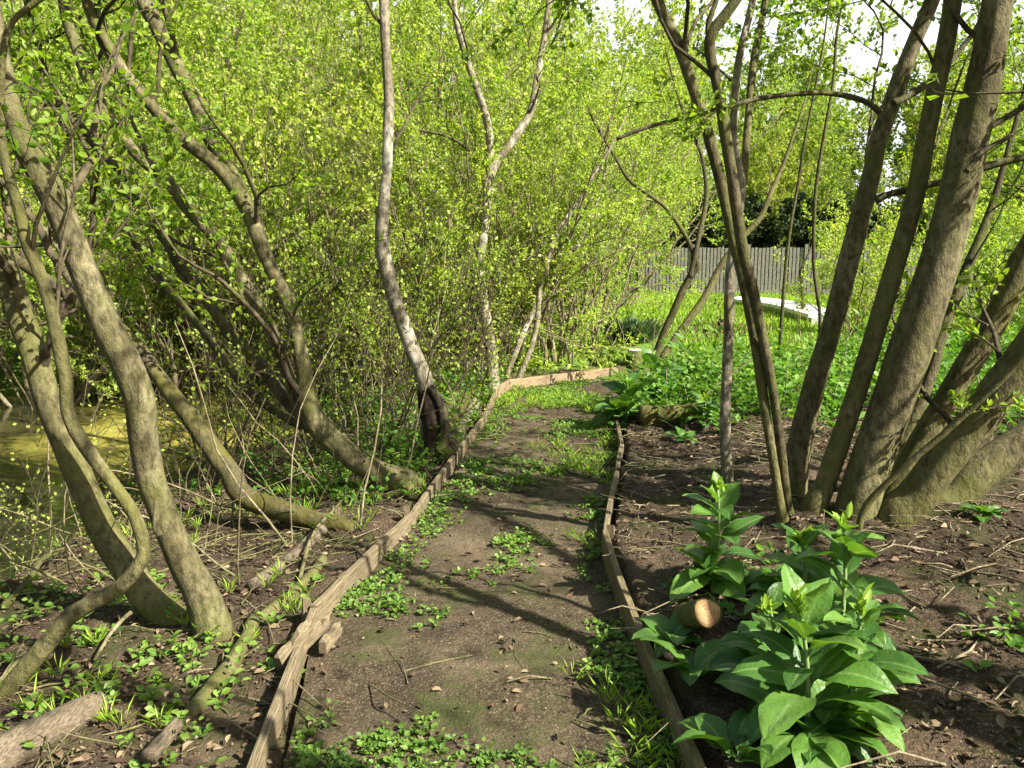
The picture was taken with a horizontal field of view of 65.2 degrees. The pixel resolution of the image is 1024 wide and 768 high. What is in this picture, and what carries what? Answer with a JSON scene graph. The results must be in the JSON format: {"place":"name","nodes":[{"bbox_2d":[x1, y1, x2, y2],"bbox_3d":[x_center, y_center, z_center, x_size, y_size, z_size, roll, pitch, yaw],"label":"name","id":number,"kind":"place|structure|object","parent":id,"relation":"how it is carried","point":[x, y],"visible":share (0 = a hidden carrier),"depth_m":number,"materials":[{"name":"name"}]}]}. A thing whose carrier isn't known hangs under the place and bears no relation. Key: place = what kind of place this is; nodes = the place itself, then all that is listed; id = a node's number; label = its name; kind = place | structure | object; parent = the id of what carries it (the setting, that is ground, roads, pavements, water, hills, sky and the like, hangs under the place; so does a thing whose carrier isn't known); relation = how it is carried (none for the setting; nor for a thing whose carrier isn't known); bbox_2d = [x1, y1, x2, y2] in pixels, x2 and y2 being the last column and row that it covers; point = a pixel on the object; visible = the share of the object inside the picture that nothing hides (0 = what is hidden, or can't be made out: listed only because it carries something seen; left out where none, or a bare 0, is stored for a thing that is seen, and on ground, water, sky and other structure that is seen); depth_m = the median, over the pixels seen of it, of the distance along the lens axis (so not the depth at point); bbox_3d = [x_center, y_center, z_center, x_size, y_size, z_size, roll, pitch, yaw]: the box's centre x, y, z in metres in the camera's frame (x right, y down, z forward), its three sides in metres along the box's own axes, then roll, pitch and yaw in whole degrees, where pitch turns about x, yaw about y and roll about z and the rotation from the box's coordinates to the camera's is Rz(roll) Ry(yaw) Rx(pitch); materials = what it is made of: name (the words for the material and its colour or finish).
{"place":"outdoors","nodes":[
{"label":"outdoors","id":0,"kind":"place"},
{"bbox_2d":[0,390,325,582],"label":"pond water","id":1,"kind":"structure","parent":0,"point":[17,439],"depth_m":7.70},
{"bbox_2d":[283,365,734,767],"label":"path","id":2,"kind":"structure","parent":0,"point":[476,679],"depth_m":3.36,"materials":[{"name":"soil"}]},
{"bbox_2d":[284,374,679,767],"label":"path weeds","id":3,"kind":"object","parent":2,"relation":"on","point":[382,737],"visible":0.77,"depth_m":3.60,"materials":[{"name":"green plant"}]},
{"bbox_2d":[0,264,1023,767],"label":"ground","id":4,"kind":"structure","parent":0,"point":[982,730],"depth_m":3.49,"materials":[{"name":"soil"}]},
{"bbox_2d":[0,690,109,767],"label":"weathered log","id":5,"kind":"object","parent":4,"relation":"on","point":[68,716],"visible":0.9,"depth_m":2.65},
{"bbox_2d":[0,365,135,571],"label":"bank sapling","id":6,"kind":"object","parent":4,"relation":"on","point":[55,493],"visible":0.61,"depth_m":4.40,"materials":[{"name":"green plant"}]},
{"bbox_2d":[0,0,162,699],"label":"curved sapling","id":7,"kind":"object","parent":4,"relation":"on","point":[34,658],"visible":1,"depth_m":2.86,"materials":[{"name":"brown plant"}]},
{"bbox_2d":[0,0,233,641],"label":"leaning tree","id":8,"kind":"object","parent":4,"relation":"on","point":[148,597],"visible":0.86,"depth_m":3.31,"materials":[{"name":"brown plant"}]},
{"bbox_2d":[0,38,311,409],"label":"thicket shrub","id":9,"kind":"object","parent":4,"relation":"on","point":[39,307],"visible":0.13,"depth_m":10.17,"materials":[{"name":"green plant"}]},
{"bbox_2d":[1,314,311,395],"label":"waterside grass","id":10,"kind":"structure","parent":4,"relation":"on","point":[102,377],"depth_m":11.52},
{"bbox_2d":[0,0,344,335],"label":"thicket shrub","id":11,"kind":"object","parent":4,"relation":"on","point":[188,36],"visible":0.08,"depth_m":11.57,"materials":[{"name":"green plant"}]},
{"bbox_2d":[0,186,357,531],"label":"fallen tree","id":12,"kind":"object","parent":4,"relation":"on","point":[183,408],"visible":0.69,"depth_m":5.01,"materials":[{"name":"brown plant"}]},
{"bbox_2d":[44,261,335,506],"bbox_3d":[-2.120,-0.045,5.616,1.796,1.873,1.140,0,9,3],"label":"bank sapling","id":13,"kind":"object","parent":4,"relation":"on","point":[243,381],"visible":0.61,"depth_m":5.42,"materials":[{"name":"green plant"}]},
{"bbox_2d":[0,38,403,398],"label":"thicket shrub","id":14,"kind":"object","parent":4,"relation":"on","point":[107,260],"visible":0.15,"depth_m":10.14,"materials":[{"name":"green plant"}]},
{"bbox_2d":[0,0,425,491],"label":"multi stem tree","id":15,"kind":"object","parent":4,"relation":"on","point":[314,422],"visible":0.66,"depth_m":5.43,"materials":[{"name":"brown plant"}]},
{"bbox_2d":[183,613,260,718],"bbox_3d":[-1.115,1.094,3.138,0.098,0.082,0.775,0,9,0],"label":"buried log","id":16,"kind":"object","parent":4,"relation":"on","point":[196,705],"visible":0.74,"depth_m":3.02,"materials":[{"name":"wood"}]},
{"bbox_2d":[0,0,463,397],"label":"thicket shrub","id":17,"kind":"object","parent":4,"relation":"on","point":[193,181],"visible":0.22,"depth_m":8.87,"materials":[{"name":"green plant"}]},
{"bbox_2d":[0,388,468,767],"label":"bank weeds","id":18,"kind":"object","parent":4,"relation":"on","point":[108,685],"visible":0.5,"depth_m":3.21,"materials":[{"name":"green plant"}]},
{"bbox_2d":[0,422,473,727],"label":"bank grass","id":19,"kind":"structure","parent":4,"relation":"on","point":[101,717],"depth_m":3.75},
{"bbox_2d":[107,281,378,464],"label":"bank sapling","id":20,"kind":"object","parent":4,"relation":"on","point":[207,378],"visible":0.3,"depth_m":7.28,"materials":[{"name":"green plant"}]},
{"bbox_2d":[100,146,388,474],"bbox_3d":[-2.099,-0.467,6.311,2.309,2.619,1.465,8,12,39],"label":"bank sapling","id":21,"kind":"object","parent":4,"relation":"on","point":[247,368],"visible":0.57,"depth_m":6.17,"materials":[{"name":"green plant"}]},
{"bbox_2d":[1,0,511,300],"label":"thicket shrub","id":22,"kind":"object","parent":4,"relation":"on","point":[342,29],"visible":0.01,"depth_m":15.60,"materials":[{"name":"green plant"}]},
{"bbox_2d":[0,283,528,595],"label":"brushwood","id":23,"kind":"object","parent":4,"relation":"on","point":[291,466],"visible":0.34,"depth_m":5.40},
{"bbox_2d":[145,226,386,433],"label":"bank sapling","id":24,"kind":"object","parent":4,"relation":"on","point":[222,308],"visible":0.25,"depth_m":9.03,"materials":[{"name":"green plant"}]},
{"bbox_2d":[20,0,541,397],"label":"thicket shrub","id":25,"kind":"object","parent":4,"relation":"on","point":[284,108],"visible":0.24,"depth_m":9.23,"materials":[{"name":"green plant"}]},
{"bbox_2d":[246,608,316,767],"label":"edging board","id":26,"kind":"object","parent":4,"relation":"on","point":[288,690],"visible":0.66,"depth_m":2.77,"materials":[{"name":"brown wood"}]},
{"bbox_2d":[0,297,582,383],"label":"bank undergrowth","id":27,"kind":"object","parent":4,"relation":"on","point":[519,363],"visible":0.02,"depth_m":11.99,"materials":[{"name":"green plant"}]},
{"bbox_2d":[200,25,401,403],"bbox_3d":[-2.450,-1.734,9.375,2.308,4.213,2.057,-3,10,-18],"label":"thicket sapling","id":28,"kind":"object","parent":4,"relation":"on","point":[295,118],"visible":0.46,"depth_m":9.07,"materials":[{"name":"green plant"}]},
{"bbox_2d":[161,120,459,407],"bbox_3d":[-1.915,-1.075,8.241,3.079,3.483,1.954,-4,10,-22],"label":"bank sapling","id":29,"kind":"object","parent":4,"relation":"on","point":[250,162],"visible":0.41,"depth_m":8.32,"materials":[{"name":"green plant"}]},
{"bbox_2d":[126,342,513,506],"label":"undergrowth","id":30,"kind":"object","parent":4,"relation":"on","point":[388,450],"visible":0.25,"depth_m":6.71,"materials":[{"name":"green plant"}]},
{"bbox_2d":[225,0,432,377],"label":"thicket sapling","id":31,"kind":"object","parent":4,"relation":"on","point":[355,37],"visible":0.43,"depth_m":10.02,"materials":[{"name":"green plant"}]},
{"bbox_2d":[22,0,650,347],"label":"thicket shrub","id":32,"kind":"object","parent":4,"relation":"on","point":[294,15],"visible":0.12,"depth_m":12.69,"materials":[{"name":"green plant"}]},
{"bbox_2d":[249,219,437,441],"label":"bank sapling","id":33,"kind":"object","parent":4,"relation":"on","point":[413,259],"visible":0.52,"depth_m":7.11,"materials":[{"name":"green plant"}]},
{"bbox_2d":[167,0,551,349],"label":"thicket shrub","id":34,"kind":"object","parent":4,"relation":"on","point":[533,3],"visible":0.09,"depth_m":11.26,"materials":[{"name":"green plant"}]},
{"bbox_2d":[310,511,415,620],"bbox_3d":[-0.724,0.959,4.115,0.041,0.231,1.354,2,9,11],"label":"edging board","id":35,"kind":"object","parent":4,"relation":"on","point":[363,566],"visible":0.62,"depth_m":3.96,"materials":[{"name":"brown wood"}]},
{"bbox_2d":[269,78,460,389],"bbox_3d":[-1.648,-1.480,9.246,2.180,3.583,1.943,1,9,3],"label":"thicket sapling","id":36,"kind":"object","parent":4,"relation":"on","point":[362,159],"visible":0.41,"depth_m":8.91,"materials":[{"name":"green plant"}]},
{"bbox_2d":[242,238,502,450],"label":"bank sapling","id":37,"kind":"object","parent":4,"relation":"on","point":[376,354],"visible":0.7,"depth_m":6.51,"materials":[{"name":"green plant"}]},
{"bbox_2d":[267,78,512,393],"bbox_3d":[-1.457,-1.620,9.426,2.800,3.697,3.443,-4,10,-24],"label":"thicket shrub","id":38,"kind":"object","parent":4,"relation":"on","point":[445,250],"visible":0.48,"depth_m":8.94,"materials":[{"name":"green plant"}]},
{"bbox_2d":[342,0,478,464],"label":"hollow tree","id":39,"kind":"object","parent":4,"relation":"on","point":[433,400],"visible":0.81,"depth_m":6.07,"materials":[{"name":"brown plant"}]},
{"bbox_2d":[311,0,540,379],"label":"thicket sapling","id":40,"kind":"object","parent":4,"relation":"on","point":[440,29],"visible":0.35,"depth_m":9.83,"materials":[{"name":"green plant"}]},
{"bbox_2d":[321,160,531,397],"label":"bank sapling","id":41,"kind":"object","parent":4,"relation":"on","point":[434,225],"visible":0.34,"depth_m":8.78,"materials":[{"name":"green plant"}]},
{"bbox_2d":[317,193,539,416],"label":"bank sapling","id":42,"kind":"object","parent":4,"relation":"on","point":[457,343],"visible":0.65,"depth_m":7.50,"materials":[{"name":"green plant"}]},
{"bbox_2d":[300,184,564,411],"bbox_3d":[-0.724,-0.855,8.417,2.822,2.536,1.791,6,11,32],"label":"bank sapling","id":43,"kind":"object","parent":4,"relation":"on","point":[464,294],"visible":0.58,"depth_m":8.20,"materials":[{"name":"green plant"}]},
{"bbox_2d":[251,0,643,326],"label":"thicket shrub","id":44,"kind":"object","parent":4,"relation":"on","point":[350,25],"visible":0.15,"depth_m":12.67,"materials":[{"name":"green plant"}]},
{"bbox_2d":[411,415,485,522],"bbox_3d":[-0.428,0.629,6.181,0.040,0.222,2.878,1,9,6],"label":"edging board","id":45,"kind":"object","parent":4,"relation":"on","point":[449,468],"visible":0.53,"depth_m":5.78,"materials":[{"name":"brown wood"}]},
{"bbox_2d":[289,35,616,378],"bbox_3d":[-1.268,-1.879,10.388,3.786,3.943,5.318,5,10,28],"label":"thicket shrub","id":46,"kind":"object","parent":4,"relation":"on","point":[365,122],"visible":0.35,"depth_m":9.02,"materials":[{"name":"green plant"}]},
{"bbox_2d":[353,246,581,389],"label":"bank sapling","id":47,"kind":"object","parent":4,"relation":"on","point":[507,323],"visible":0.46,"depth_m":9.16,"materials":[{"name":"green plant"}]},
{"bbox_2d":[342,0,617,390],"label":"forked tree","id":48,"kind":"object","parent":4,"relation":"on","point":[510,143],"visible":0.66,"depth_m":8.94,"materials":[{"name":"brown plant"}]},
{"bbox_2d":[316,0,651,346],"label":"thicket shrub","id":49,"kind":"object","parent":4,"relation":"on","point":[490,65],"visible":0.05,"depth_m":12.54,"materials":[{"name":"green plant"}]},
{"bbox_2d":[280,56,689,372],"bbox_3d":[-0.538,-2.324,10.778,5.754,4.698,4.291,3,10,18],"label":"thicket shrub","id":50,"kind":"object","parent":4,"relation":"on","point":[523,238],"visible":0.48,"depth_m":9.88,"materials":[{"name":"green plant"}]},
{"bbox_2d":[281,0,705,367],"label":"thicket shrub","id":51,"kind":"object","parent":4,"relation":"on","point":[564,164],"visible":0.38,"depth_m":9.53,"materials":[{"name":"green plant"}]},
{"bbox_2d":[262,0,733,318],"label":"thicket shrub","id":52,"kind":"object","parent":4,"relation":"on","point":[568,61],"visible":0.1,"depth_m":17.87,"materials":[{"name":"green plant"}]},
{"bbox_2d":[408,13,588,371],"bbox_3d":[-0.169,-2.296,10.916,2.565,4.696,2.286,3,10,19],"label":"thicket sapling","id":53,"kind":"object","parent":4,"relation":"on","point":[525,133],"visible":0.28,"depth_m":10.73,"materials":[{"name":"green plant"}]},
{"bbox_2d":[0,345,1023,767],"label":"leaf litter","id":54,"kind":"object","parent":4,"relation":"on","point":[926,721],"visible":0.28,"depth_m":3.47,"materials":[{"name":"plant"}]},
{"bbox_2d":[0,377,1023,767],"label":"twig debris","id":55,"kind":"object","parent":4,"relation":"on","point":[886,531],"visible":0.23,"depth_m":3.84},
{"bbox_2d":[439,82,681,362],"bbox_3d":[0.784,-2.305,11.950,3.518,4.298,4.326,1,9,7],"label":"thicket shrub","id":56,"kind":"object","parent":4,"relation":"on","point":[610,291],"visible":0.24,"depth_m":11.98,"materials":[{"name":"green plant"}]},
{"bbox_2d":[394,2,756,336],"bbox_3d":[1.398,-3.953,14.810,5.567,6.480,7.466,6,11,33],"label":"thicket shrub","id":57,"kind":"object","parent":4,"relation":"on","point":[668,244],"visible":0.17,"depth_m":14.88,"materials":[{"name":"green plant"}]},
{"bbox_2d":[503,88,652,378],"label":"slanting sapling","id":58,"kind":"object","parent":4,"relation":"on","point":[523,366],"visible":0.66,"depth_m":9.95,"materials":[{"name":"green plant"}]},
{"bbox_2d":[419,0,762,291],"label":"thicket shrub","id":59,"kind":"object","parent":4,"relation":"on","point":[692,4],"visible":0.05,"depth_m":22.30,"materials":[{"name":"green plant"}]},
{"bbox_2d":[473,52,720,351],"bbox_3d":[0.582,-2.974,13.462,6.490,5.137,4.620,0,9,-3],"label":"thicket shrub","id":60,"kind":"object","parent":4,"relation":"on","point":[596,70],"visible":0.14,"depth_m":13.86,"materials":[{"name":"green plant"}]},
{"bbox_2d":[518,29,690,366],"bbox_3d":[1.355,-2.331,11.581,2.286,4.564,2.565,-5,11,-29],"label":"thicket sapling","id":61,"kind":"object","parent":4,"relation":"on","point":[658,211],"visible":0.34,"depth_m":11.51,"materials":[{"name":"green plant"}]},
{"bbox_2d":[602,530,641,642],"bbox_3d":[0.500,1.000,3.773,0.041,0.260,1.091,0,9,-1],"label":"edging board","id":62,"kind":"object","parent":4,"relation":"on","point":[622,596],"visible":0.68,"depth_m":3.65,"materials":[{"name":"brown wood"}]},
{"bbox_2d":[592,369,653,423],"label":"broadleaf plant","id":63,"kind":"object","parent":4,"relation":"on","point":[621,404],"visible":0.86,"depth_m":7.21,"materials":[{"name":"green plant"}]},
{"bbox_2d":[466,0,800,307],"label":"thicket shrub","id":64,"kind":"object","parent":4,"relation":"on","point":[776,108],"visible":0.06,"depth_m":20.07,"materials":[{"name":"green plant"}]},
{"bbox_2d":[632,611,703,657],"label":"broadleaf plant","id":65,"kind":"object","parent":4,"relation":"on","point":[672,629],"visible":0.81,"depth_m":3.05,"materials":[{"name":"green plant"}]},
{"bbox_2d":[634,625,705,767],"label":"edging board","id":66,"kind":"object","parent":4,"relation":"on","point":[665,702],"visible":0.58,"depth_m":2.71,"materials":[{"name":"brown wood"}]},
{"bbox_2d":[531,0,838,358],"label":"crooked tree","id":67,"kind":"object","parent":4,"relation":"on","point":[695,266],"visible":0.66,"depth_m":10.86,"materials":[{"name":"brown plant"}]},
{"bbox_2d":[640,638,736,685],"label":"broadleaf plant","id":68,"kind":"object","parent":4,"relation":"on","point":[691,666],"visible":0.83,"depth_m":2.83,"materials":[{"name":"green plant"}]},
{"bbox_2d":[671,598,722,631],"bbox_3d":[0.706,0.882,3.050,0.125,0.201,0.238,-2,9,-13],"label":"cut log","id":69,"kind":"object","parent":4,"relation":"on","point":[699,614],"visible":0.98,"depth_m":2.96,"materials":[{"name":"brown wood"}]},
{"bbox_2d":[667,471,767,603],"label":"broadleaf plant","id":70,"kind":"object","parent":4,"relation":"on","point":[725,575],"visible":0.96,"depth_m":3.48,"materials":[{"name":"green plant"}]},
{"bbox_2d":[479,0,958,523],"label":"double stem tree","id":71,"kind":"object","parent":4,"relation":"on","point":[733,216],"visible":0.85,"depth_m":3.98,"materials":[{"name":"brown plant"}]},
{"bbox_2d":[671,708,774,767],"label":"broadleaf plant","id":72,"kind":"object","parent":4,"relation":"on","point":[715,731],"visible":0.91,"depth_m":2.38,"materials":[{"name":"green plant"}]},
{"bbox_2d":[708,582,813,711],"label":"broadleaf plant","id":73,"kind":"object","parent":4,"relation":"on","point":[746,640],"visible":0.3,"depth_m":2.70,"materials":[{"name":"green plant"}]},
{"bbox_2d":[715,191,806,290],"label":"evergreen shrub","id":74,"kind":"object","parent":4,"relation":"on","point":[758,236],"visible":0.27,"depth_m":31.67,"materials":[{"name":"green plant"}]},
{"bbox_2d":[689,0,840,483],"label":"slim tree","id":75,"kind":"object","parent":4,"relation":"on","point":[742,164],"visible":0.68,"depth_m":4.86,"materials":[{"name":"brown plant"}]},
{"bbox_2d":[722,122,832,288],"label":"tree","id":76,"kind":"object","parent":4,"relation":"on","point":[757,186],"visible":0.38,"depth_m":33.10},
{"bbox_2d":[688,26,879,229],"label":"tree","id":77,"kind":"object","parent":4,"relation":"on","point":[769,72],"visible":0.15,"depth_m":41.83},
{"bbox_2d":[744,523,829,649],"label":"broadleaf plant","id":78,"kind":"object","parent":4,"relation":"on","point":[798,542],"visible":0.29,"depth_m":3.09,"materials":[{"name":"green plant"}]},
{"bbox_2d":[724,85,857,249],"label":"tree","id":79,"kind":"object","parent":4,"relation":"on","point":[835,159],"visible":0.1,"depth_m":38.85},
{"bbox_2d":[581,244,1002,298],"bbox_3d":[9.251,-3.900,27.991,17.203,1.950,0.110,2,10,15],"label":"garden fence","id":80,"kind":"object","parent":4,"relation":"on","point":[769,286],"visible":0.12,"depth_m":28.12,"materials":[{"name":"grey wood"}]},
{"bbox_2d":[716,81,874,284],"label":"tree","id":81,"kind":"object","parent":4,"relation":"on","point":[813,143],"visible":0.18,"depth_m":34.85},
{"bbox_2d":[567,280,1023,427],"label":"undergrowth","id":82,"kind":"object","parent":4,"relation":"on","point":[624,343],"visible":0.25,"depth_m":11.49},
{"bbox_2d":[683,0,909,279],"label":"tree","id":83,"kind":"object","parent":4,"relation":"on","point":[827,63],"visible":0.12,"depth_m":41.09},
{"bbox_2d":[582,290,1019,368],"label":"lawn grass","id":84,"kind":"structure","parent":4,"relation":"on","point":[711,310],"depth_m":16.89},
{"bbox_2d":[714,563,907,767],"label":"broadleaf plant","id":85,"kind":"object","parent":4,"relation":"on","point":[767,682],"visible":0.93,"depth_m":2.36,"materials":[{"name":"green plant"}]},
{"bbox_2d":[607,0,1023,530],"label":"coppiced tree","id":86,"kind":"object","parent":4,"relation":"on","point":[908,456],"visible":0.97,"depth_m":4.04,"materials":[{"name":"brown plant"}]},
{"bbox_2d":[727,39,907,220],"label":"tree","id":87,"kind":"object","parent":4,"relation":"on","point":[859,84],"visible":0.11,"depth_m":47.30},
{"bbox_2d":[616,323,1023,433],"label":"undergrowth plants","id":88,"kind":"object","parent":4,"relation":"on","point":[744,400],"visible":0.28,"depth_m":7.31,"materials":[{"name":"green plant"}]},
{"bbox_2d":[775,192,878,291],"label":"evergreen shrub","id":89,"kind":"object","parent":4,"relation":"on","point":[802,232],"visible":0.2,"depth_m":30.84,"materials":[{"name":"green plant"}]},
{"bbox_2d":[812,0,850,415],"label":"whip sapling","id":90,"kind":"object","parent":4,"relation":"on","point":[814,217],"visible":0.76,"depth_m":6.41,"materials":[{"name":"brown plant"}]},
{"bbox_2d":[641,309,1023,410],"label":"undergrowth plants","id":91,"kind":"object","parent":4,"relation":"on","point":[959,339],"visible":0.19,"depth_m":8.55,"materials":[{"name":"green plant"}]},
{"bbox_2d":[653,387,1023,672],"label":"bed weeds","id":92,"kind":"object","parent":4,"relation":"on","point":[1015,641],"visible":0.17,"depth_m":2.85,"materials":[{"name":"green plant"}]},
{"bbox_2d":[660,314,1023,412],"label":"bed seedlings","id":93,"kind":"object","parent":4,"relation":"on","point":[718,377],"visible":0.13,"depth_m":8.07,"materials":[{"name":"green plant"}]},
{"bbox_2d":[776,501,919,650],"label":"broadleaf plant","id":94,"kind":"object","parent":4,"relation":"on","point":[848,552],"visible":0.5,"depth_m":2.85,"materials":[{"name":"green plant"}]},
{"bbox_2d":[790,139,910,241],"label":"tree","id":95,"kind":"object","parent":4,"relation":"on","point":[836,176],"visible":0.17,"depth_m":32.56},
{"bbox_2d":[797,582,930,751],"bbox_3d":[1.044,0.849,2.440,0.415,0.496,0.425,0,9,0],"label":"broadleaf plant","id":96,"kind":"object","parent":4,"relation":"on","point":[896,667],"visible":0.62,"depth_m":2.40,"materials":[{"name":"green plant"}]},
{"bbox_2d":[772,201,964,333],"bbox_3d":[6.117,-1.927,14.213,3.273,2.545,2.431,6,11,32],"label":"bed shrub","id":97,"kind":"object","parent":4,"relation":"on","point":[873,280],"visible":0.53,"depth_m":14.28,"materials":[{"name":"green plant"}]},
{"bbox_2d":[801,190,959,315],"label":"bed shrub","id":98,"kind":"object","parent":4,"relation":"on","point":[824,224],"visible":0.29,"depth_m":17.66,"materials":[{"name":"green plant"}]},
{"bbox_2d":[865,10,1023,280],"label":"tree","id":99,"kind":"object","parent":4,"relation":"on","point":[911,119],"visible":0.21,"depth_m":41.55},
{"bbox_2d":[888,89,1022,257],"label":"tree","id":100,"kind":"object","parent":4,"relation":"on","point":[933,175],"visible":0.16,"depth_m":34.45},
{"bbox_2d":[897,202,1023,329],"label":"bed shrub","id":101,"kind":"object","parent":4,"relation":"on","point":[986,248],"visible":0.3,"depth_m":11.23,"materials":[{"name":"green plant"}]},
{"bbox_2d":[4,0,1023,258],"label":"sky","id":102,"kind":"structure","parent":0,"point":[864,60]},
{"bbox_2d":[492,371,682,767],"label":"path grass","id":103,"kind":"structure","parent":0,"point":[648,727],"depth_m":4.44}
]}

